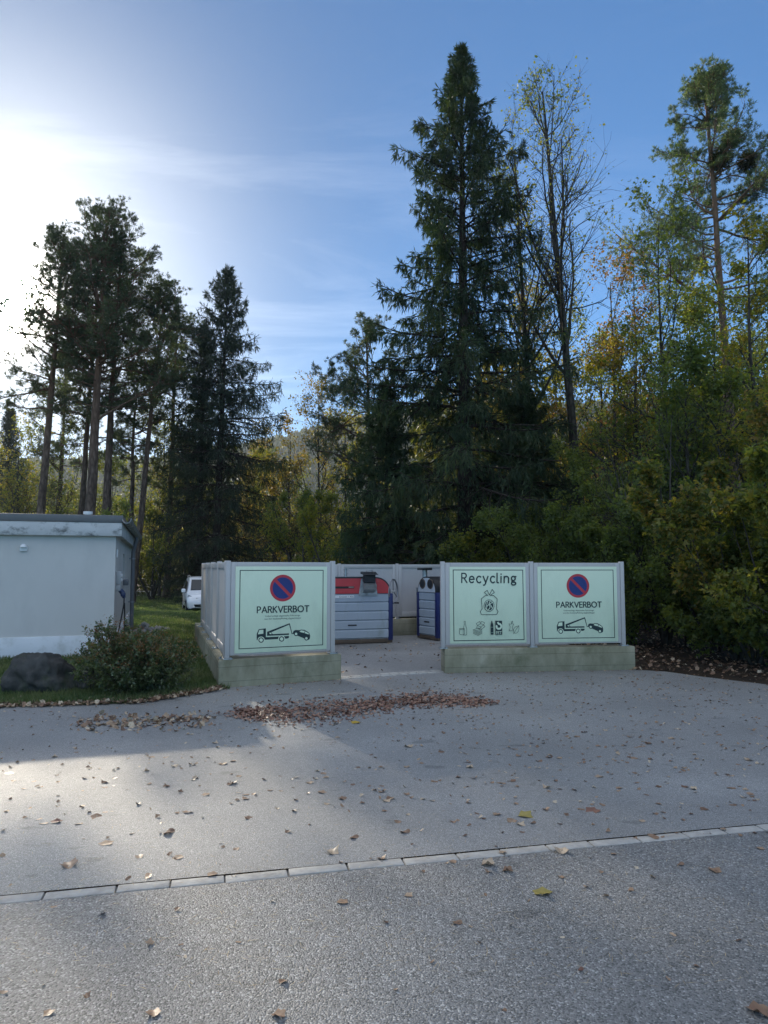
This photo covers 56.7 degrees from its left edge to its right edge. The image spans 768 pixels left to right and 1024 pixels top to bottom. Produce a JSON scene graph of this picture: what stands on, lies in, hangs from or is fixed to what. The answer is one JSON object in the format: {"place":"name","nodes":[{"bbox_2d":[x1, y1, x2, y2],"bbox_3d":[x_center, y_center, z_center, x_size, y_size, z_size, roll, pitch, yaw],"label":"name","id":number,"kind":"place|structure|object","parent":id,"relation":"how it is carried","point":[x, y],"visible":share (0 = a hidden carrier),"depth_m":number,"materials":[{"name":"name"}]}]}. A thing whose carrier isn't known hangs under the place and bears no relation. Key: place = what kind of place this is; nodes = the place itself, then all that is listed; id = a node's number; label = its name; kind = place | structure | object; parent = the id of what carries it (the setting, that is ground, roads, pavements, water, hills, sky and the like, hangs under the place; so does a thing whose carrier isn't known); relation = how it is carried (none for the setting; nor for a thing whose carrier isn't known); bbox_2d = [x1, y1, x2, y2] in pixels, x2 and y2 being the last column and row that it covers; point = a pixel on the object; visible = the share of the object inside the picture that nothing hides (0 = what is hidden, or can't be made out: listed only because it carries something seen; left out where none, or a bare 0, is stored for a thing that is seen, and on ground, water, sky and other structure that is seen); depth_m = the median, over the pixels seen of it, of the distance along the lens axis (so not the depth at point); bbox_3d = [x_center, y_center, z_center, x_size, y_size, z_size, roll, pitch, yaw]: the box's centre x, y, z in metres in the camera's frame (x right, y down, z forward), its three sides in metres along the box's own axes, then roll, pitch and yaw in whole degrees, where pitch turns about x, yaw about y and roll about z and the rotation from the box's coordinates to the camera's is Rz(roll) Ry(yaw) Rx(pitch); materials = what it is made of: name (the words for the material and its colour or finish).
{"place":"outdoors","nodes":[
{"label":"outdoors","id":0,"kind":"place"},
{"bbox_2d":[0,591,394,706],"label":"lawn","id":1,"kind":"structure","parent":0,"point":[141,594],"depth_m":11.38,"materials":[{"name":"plant"}]},
{"bbox_2d":[0,652,77,693],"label":"boulder","id":2,"kind":"object","parent":1,"relation":"on","point":[32,671],"visible":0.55,"depth_m":9.41,"materials":[{"name":"stone"}]},
{"bbox_2d":[76,665,100,689],"bbox_3d":[-4.114,2.316,9.847,0.488,0.405,0.418,-3,-5,33],"label":"boulder","id":3,"kind":"object","parent":1,"relation":"on","point":[80,685],"visible":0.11,"depth_m":9.66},
{"bbox_2d":[65,614,209,695],"bbox_3d":[-3.339,1.916,9.621,1.926,1.092,1.803,0,-4,0],"label":"flowering shrub","id":4,"kind":"object","parent":1,"relation":"on","point":[135,663],"visible":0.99,"depth_m":9.35,"materials":[{"name":"green plant"}]},
{"bbox_2d":[130,622,168,632],"bbox_3d":[-6.349,3.127,19.082,1.254,0.396,1.860,0,-4,0],"label":"stone heap","id":5,"kind":"object","parent":1,"relation":"on","point":[145,625],"visible":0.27,"depth_m":18.94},
{"bbox_2d":[116,497,196,599],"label":"broadleaf tree","id":6,"kind":"object","parent":1,"relation":"on","point":[151,573],"visible":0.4,"depth_m":51.79,"materials":[{"name":"green plant"}]},
{"bbox_2d":[181,575,200,610],"bbox_3d":[-9.716,4.328,37.912,2.220,1.893,4.397,2,-5,-19],"label":"parked van","id":7,"kind":"object","parent":1,"relation":"on","point":[191,593],"visible":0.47,"depth_m":36.58,"materials":[{"name":"white paint"}]},
{"bbox_2d":[257,487,341,561],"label":"broadleaf tree","id":8,"kind":"object","parent":1,"relation":"on","point":[327,498],"visible":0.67,"depth_m":40.02,"materials":[{"name":"green plant"}]},
{"bbox_2d":[0,399,739,561],"bbox_3d":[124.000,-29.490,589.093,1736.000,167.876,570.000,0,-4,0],"label":"hill","id":9,"kind":"structure","parent":0,"point":[277,442],"depth_m":509.28,"materials":[{"name":"plant"}]},
{"bbox_2d":[0,635,767,894],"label":"forecourt","id":10,"kind":"structure","parent":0,"point":[268,823],"depth_m":5.89,"materials":[{"name":"asphalt"}]},
{"bbox_2d":[59,857,77,868],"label":"fallen leaf","id":11,"kind":"object","parent":10,"relation":"on","point":[71,863],"visible":1,"depth_m":4.04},
{"bbox_2d":[0,684,225,732],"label":"leaf drift","id":12,"kind":"object","parent":10,"relation":"on","point":[110,722],"visible":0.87,"depth_m":8.06,"materials":[{"name":"plant"}]},
{"bbox_2d":[195,625,340,687],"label":"concrete wall","id":13,"kind":"structure","parent":10,"relation":"on","point":[238,671],"depth_m":10.41,"materials":[{"name":"concrete"}]},
{"bbox_2d":[198,563,205,628],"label":"wall panel","id":14,"kind":"structure","parent":13,"relation":"on","point":[203,578],"depth_m":15.43,"materials":[{"name":"grey metal"}]},
{"bbox_2d":[202,563,210,634],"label":"wall panel","id":15,"kind":"structure","parent":13,"relation":"on","point":[207,598],"depth_m":13.97,"materials":[{"name":"grey metal"}]},
{"bbox_2d":[206,562,216,643],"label":"wall panel","id":16,"kind":"structure","parent":13,"relation":"on","point":[213,589],"depth_m":12.55,"materials":[{"name":"grey metal"}]},
{"bbox_2d":[212,561,229,658],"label":"wall panel","id":17,"kind":"structure","parent":13,"relation":"on","point":[220,600],"depth_m":11.06,"materials":[{"name":"grey metal"}]},
{"bbox_2d":[222,561,337,659],"bbox_3d":[-1.510,1.423,10.511,1.735,1.398,0.160,2,-5,-25],"label":"sign panel","id":18,"kind":"object","parent":13,"relation":"on","point":[278,607],"visible":1,"depth_m":10.47,"materials":[{"name":"green metal"}]},
{"bbox_2d":[218,688,502,727],"bbox_3d":[-0.274,2.347,8.740,3.440,0.052,1.805,2,-5,-29],"label":"leaf heap","id":19,"kind":"object","parent":10,"relation":"on","point":[250,711],"visible":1,"depth_m":8.59,"materials":[{"name":"brown plant"}]},
{"bbox_2d":[335,568,398,643],"bbox_3d":[-0.682,2.109,16.127,2.162,1.650,1.190,1,-5,-17],"label":"recycling container","id":20,"kind":"object","parent":10,"relation":"on","point":[364,608],"visible":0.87,"depth_m":15.80,"materials":[{"name":"grey metal"}]},
{"bbox_2d":[0,669,767,1010],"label":"leaf litter","id":21,"kind":"object","parent":10,"relation":"on","point":[150,941],"visible":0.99,"depth_m":6.75,"materials":[{"name":"plant"}]},
{"bbox_2d":[341,642,439,672],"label":"fallen leaves","id":22,"kind":"object","parent":10,"relation":"on","point":[389,650],"visible":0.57,"depth_m":13.85,"materials":[{"name":"brown plant"}]},
{"bbox_2d":[341,670,443,679],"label":"stone setts","id":23,"kind":"structure","parent":10,"relation":"on","point":[388,674],"depth_m":11.19,"materials":[{"name":"stone"}]},
{"bbox_2d":[416,568,439,639],"bbox_3d":[1.658,2.182,17.189,1.630,1.670,0.931,3,-5,-31],"label":"recycling container","id":24,"kind":"object","parent":10,"relation":"on","point":[428,605],"visible":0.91,"depth_m":16.70,"materials":[{"name":"blue metal"}]},
{"bbox_2d":[518,810,532,817],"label":"fallen leaf","id":25,"kind":"object","parent":10,"relation":"on","point":[525,813],"visible":1,"depth_m":4.85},
{"bbox_2d":[441,644,634,672],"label":"concrete wall","id":26,"kind":"structure","parent":10,"relation":"on","point":[479,659],"depth_m":11.59,"materials":[{"name":"concrete"}]},
{"bbox_2d":[438,561,529,648],"bbox_3d":[1.643,1.510,11.626,1.515,1.398,0.160,1,-5,-7],"label":"sign panel","id":27,"kind":"object","parent":26,"relation":"on","point":[484,603],"visible":1,"depth_m":11.60,"materials":[{"name":"green metal"}]},
{"bbox_2d":[527,562,628,647],"bbox_3d":[3.215,1.525,11.820,1.703,1.398,0.160,1,-5,-7],"label":"sign panel","id":28,"kind":"object","parent":26,"relation":"on","point":[571,603],"visible":1,"depth_m":11.79,"materials":[{"name":"green metal"}]},
{"bbox_2d":[0,830,767,1023],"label":"road","id":29,"kind":"structure","parent":0,"point":[471,991],"depth_m":3.19,"materials":[{"name":"asphalt"}]},
{"bbox_2d":[146,1008,160,1016],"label":"fallen leaf","id":30,"kind":"object","parent":29,"relation":"on","point":[155,1012],"visible":1,"depth_m":2.70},
{"bbox_2d":[271,1008,285,1016],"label":"fallen leaf","id":31,"kind":"object","parent":29,"relation":"on","point":[279,1012],"visible":1,"depth_m":2.70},
{"bbox_2d":[42,850,550,899],"bbox_3d":[2.210,2.058,4.573,36.519,0.001,0.099,1,-5,-13],"label":"road joint","id":32,"kind":"object","parent":29,"relation":"on","point":[225,878],"visible":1,"depth_m":3.88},
{"bbox_2d":[0,824,767,903],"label":"kerb stones","id":33,"kind":"object","parent":29,"relation":"on","point":[17,898],"visible":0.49,"depth_m":4.02,"materials":[{"name":"stone"}]},
{"bbox_2d":[0,735,767,994],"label":"pine needles","id":34,"kind":"object","parent":29,"relation":"on","point":[383,910],"visible":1,"depth_m":3.48,"materials":[{"name":"plant"}]},
{"bbox_2d":[532,886,552,893],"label":"fallen leaf","id":35,"kind":"object","parent":29,"relation":"on","point":[542,890],"visible":1,"depth_m":3.71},
{"bbox_2d":[745,1000,767,1016],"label":"fallen leaf","id":36,"kind":"object","parent":29,"relation":"on","point":[760,1008],"visible":1,"depth_m":2.72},
{"bbox_2d":[0,576,767,895],"bbox_3d":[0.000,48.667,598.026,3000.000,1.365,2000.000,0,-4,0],"label":"ground","id":37,"kind":"structure","parent":0,"point":[759,677],"depth_m":12.25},
{"bbox_2d":[0,266,25,310],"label":"pine tree","id":38,"kind":"object","parent":37,"relation":"on","point":[4,278],"visible":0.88,"depth_m":49.50,"materials":[{"name":"green plant"}]},
{"bbox_2d":[0,408,29,511],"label":"spruce tree","id":39,"kind":"object","parent":37,"relation":"on","point":[8,422],"visible":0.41,"depth_m":72.48,"materials":[{"name":"green plant"}]},
{"bbox_2d":[0,412,61,513],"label":"broadleaf tree","id":40,"kind":"object","parent":37,"relation":"on","point":[9,484],"visible":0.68,"depth_m":58.21,"materials":[{"name":"green plant"}]},
{"bbox_2d":[0,377,103,514],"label":"broadleaf tree","id":41,"kind":"object","parent":37,"relation":"on","point":[59,510],"visible":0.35,"depth_m":60.11,"materials":[{"name":"green plant"}]},
{"bbox_2d":[0,221,107,513],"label":"pine tree","id":42,"kind":"object","parent":37,"relation":"on","point":[53,258],"visible":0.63,"depth_m":45.51,"materials":[{"name":"green plant"}]},
{"bbox_2d":[21,346,116,513],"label":"pine tree","id":43,"kind":"object","parent":37,"relation":"on","point":[52,456],"visible":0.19,"depth_m":61.01,"materials":[{"name":"green plant"}]},
{"bbox_2d":[0,511,141,658],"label":"utility building","id":44,"kind":"structure","parent":37,"relation":"on","point":[64,578],"depth_m":13.37,"materials":[{"name":"paint"}]},
{"bbox_2d":[91,589,128,657],"bbox_3d":[-5.237,2.098,13.521,0.264,1.252,1.331,-1,-5,10],"label":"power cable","id":45,"kind":"object","parent":44,"relation":"attached to","point":[122,593],"visible":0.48,"depth_m":14.08,"materials":[{"name":"plastic"}]},
{"bbox_2d":[31,289,141,514],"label":"pine tree","id":46,"kind":"object","parent":37,"relation":"on","point":[85,460],"visible":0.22,"depth_m":52.27,"materials":[{"name":"green plant"}]},
{"bbox_2d":[13,194,173,514],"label":"pine tree","id":47,"kind":"object","parent":37,"relation":"on","point":[103,256],"visible":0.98,"depth_m":43.08,"materials":[{"name":"green plant"}]},
{"bbox_2d":[41,237,186,513],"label":"pine tree","id":48,"kind":"object","parent":37,"relation":"on","point":[106,503],"visible":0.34,"depth_m":46.25,"materials":[{"name":"green plant"}]},
{"bbox_2d":[101,498,135,521],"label":"broadleaf tree","id":49,"kind":"object","parent":37,"relation":"on","point":[123,513],"visible":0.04,"depth_m":40.74,"materials":[{"name":"green plant"}]},
{"bbox_2d":[87,445,153,546],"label":"broadleaf tree","id":50,"kind":"object","parent":37,"relation":"on","point":[116,501],"visible":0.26,"depth_m":66.00,"materials":[{"name":"green plant"}]},
{"bbox_2d":[100,363,175,521],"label":"pine tree","id":51,"kind":"object","parent":37,"relation":"on","point":[117,448],"visible":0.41,"depth_m":50.35,"materials":[{"name":"green plant"}]},
{"bbox_2d":[77,272,215,602],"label":"pine tree","id":52,"kind":"object","parent":37,"relation":"on","point":[174,322],"visible":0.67,"depth_m":47.03,"materials":[{"name":"green plant"}]},
{"bbox_2d":[117,411,205,596],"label":"broadleaf tree","id":53,"kind":"object","parent":37,"relation":"on","point":[153,526],"visible":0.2,"depth_m":59.85,"materials":[{"name":"green plant"}]},
{"bbox_2d":[114,313,225,597],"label":"pine tree","id":54,"kind":"object","parent":37,"relation":"on","point":[160,481],"visible":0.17,"depth_m":55.77,"materials":[{"name":"green plant"}]},
{"bbox_2d":[136,420,214,572],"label":"broadleaf tree","id":55,"kind":"object","parent":37,"relation":"on","point":[172,505],"visible":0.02,"depth_m":66.27,"materials":[{"name":"green plant"}]},
{"bbox_2d":[151,323,249,599],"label":"spruce tree","id":56,"kind":"object","parent":37,"relation":"on","point":[190,349],"visible":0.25,"depth_m":52.60,"materials":[{"name":"green plant"}]},
{"bbox_2d":[143,262,291,602],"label":"spruce tree","id":57,"kind":"object","parent":37,"relation":"on","point":[231,344],"visible":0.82,"depth_m":49.76,"materials":[{"name":"green plant"}]},
{"bbox_2d":[208,440,285,561],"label":"broadleaf tree","id":58,"kind":"object","parent":37,"relation":"on","point":[242,499],"visible":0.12,"depth_m":64.05,"materials":[{"name":"green plant"}]},
{"bbox_2d":[239,443,323,561],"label":"broadleaf tree","id":59,"kind":"object","parent":37,"relation":"on","point":[285,524],"visible":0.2,"depth_m":59.80,"materials":[{"name":"green plant"}]},
{"bbox_2d":[241,410,340,561],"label":"broadleaf tree","id":60,"kind":"object","parent":37,"relation":"on","point":[294,528],"visible":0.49,"depth_m":54.18,"materials":[{"name":"green plant"}]},
{"bbox_2d":[195,618,416,635],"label":"concrete wall","id":61,"kind":"structure","parent":37,"relation":"on","point":[404,626],"depth_m":17.78,"materials":[{"name":"concrete"}]},
{"bbox_2d":[338,564,395,616],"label":"wall panel","id":62,"kind":"structure","parent":61,"relation":"on","point":[386,573],"depth_m":17.79,"materials":[{"name":"grey metal"}]},
{"bbox_2d":[394,564,439,618],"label":"wall panel","id":63,"kind":"structure","parent":61,"relation":"on","point":[408,577],"depth_m":18.00,"materials":[{"name":"grey metal"}]},
{"bbox_2d":[275,370,360,558],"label":"broadleaf tree","id":64,"kind":"object","parent":37,"relation":"on","point":[318,387],"visible":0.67,"depth_m":46.04,"materials":[{"name":"green plant"}]},
{"bbox_2d":[289,400,383,556],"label":"broadleaf tree","id":65,"kind":"object","parent":37,"relation":"on","point":[345,466],"visible":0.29,"depth_m":49.83,"materials":[{"name":"green plant"}]},
{"bbox_2d":[296,495,379,563],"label":"broadleaf tree","id":66,"kind":"object","parent":37,"relation":"on","point":[310,512],"visible":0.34,"depth_m":35.55,"materials":[{"name":"green plant"}]},
{"bbox_2d":[302,311,426,563],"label":"pine tree","id":67,"kind":"object","parent":37,"relation":"on","point":[336,425],"visible":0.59,"depth_m":38.24,"materials":[{"name":"green plant"}]},
{"bbox_2d":[0,325,767,598],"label":"wood","id":68,"kind":"object","parent":37,"relation":"on","point":[417,456],"visible":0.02,"depth_m":49.87,"materials":[{"name":"green plant"}]},
{"bbox_2d":[325,377,453,617],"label":"spruce tree","id":69,"kind":"object","parent":37,"relation":"on","point":[388,454],"visible":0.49,"depth_m":24.14,"materials":[{"name":"green plant"}]},
{"bbox_2d":[326,41,602,617],"bbox_3d":[2.878,-5.513,23.402,9.453,21.235,8.679,1,-5,-15],"label":"spruce tree","id":70,"kind":"object","parent":37,"relation":"on","point":[460,362],"visible":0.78,"depth_m":22.88,"materials":[{"name":"green plant"}]},
{"bbox_2d":[435,501,568,562],"bbox_3d":[3.493,1.513,20.299,2.936,3.906,4.176,-4,-6,41],"label":"leafy bush","id":71,"kind":"object","parent":37,"relation":"on","point":[457,545],"visible":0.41,"depth_m":20.25,"materials":[{"name":"green plant"}]},
{"bbox_2d":[444,267,591,510],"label":"broadleaf tree","id":72,"kind":"object","parent":37,"relation":"on","point":[560,397],"visible":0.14,"depth_m":31.31,"materials":[{"name":"green plant"}]},
{"bbox_2d":[472,381,577,561],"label":"spruce tree","id":73,"kind":"object","parent":37,"relation":"on","point":[527,414],"visible":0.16,"depth_m":24.41,"materials":[{"name":"green plant"}]},
{"bbox_2d":[478,84,605,522],"bbox_3d":[5.403,-6.035,26.182,4.662,19.938,5.739,0,-4,0],"label":"maple tree","id":74,"kind":"object","parent":37,"relation":"on","point":[523,302],"visible":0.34,"depth_m":25.93,"materials":[{"name":"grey plant"}]},
{"bbox_2d":[466,434,631,562],"bbox_3d":[4.470,0.541,19.835,5.092,5.762,4.472,-4,-6,39],"label":"leafy bush","id":75,"kind":"object","parent":37,"relation":"on","point":[528,551],"visible":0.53,"depth_m":19.19,"materials":[{"name":"green plant"}]},
{"bbox_2d":[483,54,623,525],"bbox_3d":[6.057,-6.312,24.945,6.386,20.161,8.288,0,-4,0],"label":"maple tree","id":76,"kind":"object","parent":37,"relation":"on","point":[553,222],"visible":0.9,"depth_m":24.29,"materials":[{"name":"grey plant"}]},
{"bbox_2d":[529,319,620,528],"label":"broadleaf tree","id":77,"kind":"object","parent":37,"relation":"on","point":[589,369],"visible":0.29,"depth_m":30.16,"materials":[{"name":"green plant"}]},
{"bbox_2d":[541,487,659,602],"bbox_3d":[5.510,1.177,18.358,3.472,4.244,3.456,-3,-5,30],"label":"leafy bush","id":78,"kind":"object","parent":37,"relation":"on","point":[553,515],"visible":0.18,"depth_m":17.69,"materials":[{"name":"green plant"}]},
{"bbox_2d":[543,232,669,520],"bbox_3d":[7.951,-3.324,25.331,4.817,14.149,4.650,4,-6,-39],"label":"broadleaf tree","id":79,"kind":"object","parent":37,"relation":"on","point":[617,279],"visible":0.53,"depth_m":25.57,"materials":[{"name":"green plant"}]},
{"bbox_2d":[555,299,661,524],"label":"broadleaf tree","id":80,"kind":"object","parent":37,"relation":"on","point":[599,425],"visible":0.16,"depth_m":33.84,"materials":[{"name":"green plant"}]},
{"bbox_2d":[577,500,660,644],"bbox_3d":[5.305,1.451,15.919,2.041,3.324,2.826,-2,-5,28],"label":"leafy bush","id":81,"kind":"object","parent":37,"relation":"on","point":[614,543],"visible":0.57,"depth_m":15.20,"materials":[{"name":"green plant"}]},
{"bbox_2d":[577,218,692,609],"bbox_3d":[9.470,-3.724,27.387,4.611,15.188,4.491,0,-4,0],"label":"broadleaf tree","id":82,"kind":"object","parent":37,"relation":"on","point":[652,295],"visible":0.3,"depth_m":27.51,"materials":[{"name":"green plant"}]},
{"bbox_2d":[568,437,716,629],"bbox_3d":[7.015,0.613,19.128,4.732,5.399,3.472,0,-4,0],"label":"leafy bush","id":83,"kind":"object","parent":37,"relation":"on","point":[586,487],"visible":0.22,"depth_m":18.36,"materials":[{"name":"green plant"}]},
{"bbox_2d":[587,395,714,645],"bbox_3d":[5.906,0.201,15.634,3.018,5.763,3.447,-2,-5,21],"label":"bare bush","id":84,"kind":"object","parent":37,"relation":"on","point":[666,636],"visible":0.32,"depth_m":15.79,"materials":[{"name":"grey plant"}]},
{"bbox_2d":[551,142,765,504],"bbox_3d":[8.098,-3.624,20.155,4.329,13.883,7.576,2,-5,-22],"label":"broadleaf tree","id":85,"kind":"object","parent":37,"relation":"on","point":[663,239],"visible":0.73,"depth_m":20.39,"materials":[{"name":"green plant"}]},
{"bbox_2d":[582,311,739,610],"bbox_3d":[8.202,-1.465,21.696,4.926,9.814,4.703,4,-6,-41],"label":"broadleaf tree","id":86,"kind":"object","parent":37,"relation":"on","point":[616,361],"visible":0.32,"depth_m":22.17,"materials":[{"name":"green plant"}]},
{"bbox_2d":[624,546,703,646],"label":"leafy bush","id":87,"kind":"object","parent":37,"relation":"on","point":[651,618],"visible":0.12,"depth_m":15.27,"materials":[{"name":"green plant"}]},
{"bbox_2d":[574,621,767,678],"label":"leaf litter","id":88,"kind":"object","parent":37,"relation":"on","point":[694,664],"visible":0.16,"depth_m":12.80,"materials":[{"name":"brown plant"}]},
{"bbox_2d":[586,53,767,491],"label":"pine tree","id":89,"kind":"object","parent":37,"relation":"on","point":[698,85],"visible":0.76,"depth_m":28.80,"materials":[{"name":"green plant"}]},
{"bbox_2d":[705,146,734,173],"bbox_3d":[13.700,-14.384,28.992,1.151,1.178,1.162,0,-4,0],"label":"mistletoe ball","id":90,"kind":"object","parent":89,"relation":"attached to","point":[725,164],"visible":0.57,"depth_m":28.86,"materials":[{"name":"plant"}]},
{"bbox_2d":[720,128,741,148],"bbox_3d":[14.213,-15.274,29.079,0.917,0.904,0.880,0,-4,0],"label":"mistletoe ball","id":91,"kind":"object","parent":89,"relation":"attached to","point":[725,142],"visible":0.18,"depth_m":29.00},
{"bbox_2d":[735,148,762,174],"bbox_3d":[14.831,-14.280,29.002,1.081,1.078,1.106,0,-4,0],"label":"mistletoe ball","id":92,"kind":"object","parent":89,"relation":"attached to","point":[744,165],"visible":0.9,"depth_m":28.87,"materials":[{"name":"plant"}]},
{"bbox_2d":[607,478,767,651],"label":"leafy bush","id":93,"kind":"object","parent":37,"relation":"on","point":[629,516],"visible":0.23,"depth_m":14.49,"materials":[{"name":"green plant"}]},
{"bbox_2d":[631,235,747,475],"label":"broadleaf tree","id":94,"kind":"object","parent":37,"relation":"on","point":[680,302],"visible":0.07,"depth_m":34.92,"materials":[{"name":"green plant"}]},
{"bbox_2d":[618,385,767,664],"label":"leafy bush","id":95,"kind":"object","parent":37,"relation":"on","point":[680,520],"visible":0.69,"depth_m":12.44,"materials":[{"name":"green plant"}]},
{"bbox_2d":[625,319,764,636],"bbox_3d":[7.356,-0.645,17.367,3.264,7.608,3.650,0,-4,0],"label":"broadleaf tree","id":96,"kind":"object","parent":37,"relation":"on","point":[696,362],"visible":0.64,"depth_m":17.09,"materials":[{"name":"green plant"}]},
{"bbox_2d":[624,257,767,539],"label":"broadleaf tree","id":97,"kind":"object","parent":37,"relation":"on","point":[694,311],"visible":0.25,"depth_m":21.40,"materials":[{"name":"green plant"}]},
{"bbox_2d":[660,516,760,660],"bbox_3d":[6.487,1.303,13.289,2.245,3.187,2.286,-4,-6,40],"label":"leafy bush","id":98,"kind":"object","parent":37,"relation":"on","point":[676,618],"visible":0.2,"depth_m":13.03,"materials":[{"name":"green plant"}]},
{"bbox_2d":[665,199,767,517],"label":"broadleaf tree","id":99,"kind":"object","parent":37,"relation":"on","point":[737,268],"visible":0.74,"depth_m":17.34,"materials":[{"name":"green plant"}]},
{"bbox_2d":[696,257,767,494],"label":"broadleaf tree","id":100,"kind":"object","parent":37,"relation":"on","point":[756,348],"visible":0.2,"depth_m":30.50,"materials":[{"name":"green plant"}]},
{"bbox_2d":[698,441,767,664],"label":"leafy bush","id":101,"kind":"object","parent":37,"relation":"on","point":[733,614],"visible":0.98,"depth_m":11.52,"materials":[{"name":"green plant"}]},
{"bbox_2d":[0,0,767,459],"label":"sky","id":102,"kind":"structure","parent":0,"point":[255,137],"materials":[{"name":"blue"}]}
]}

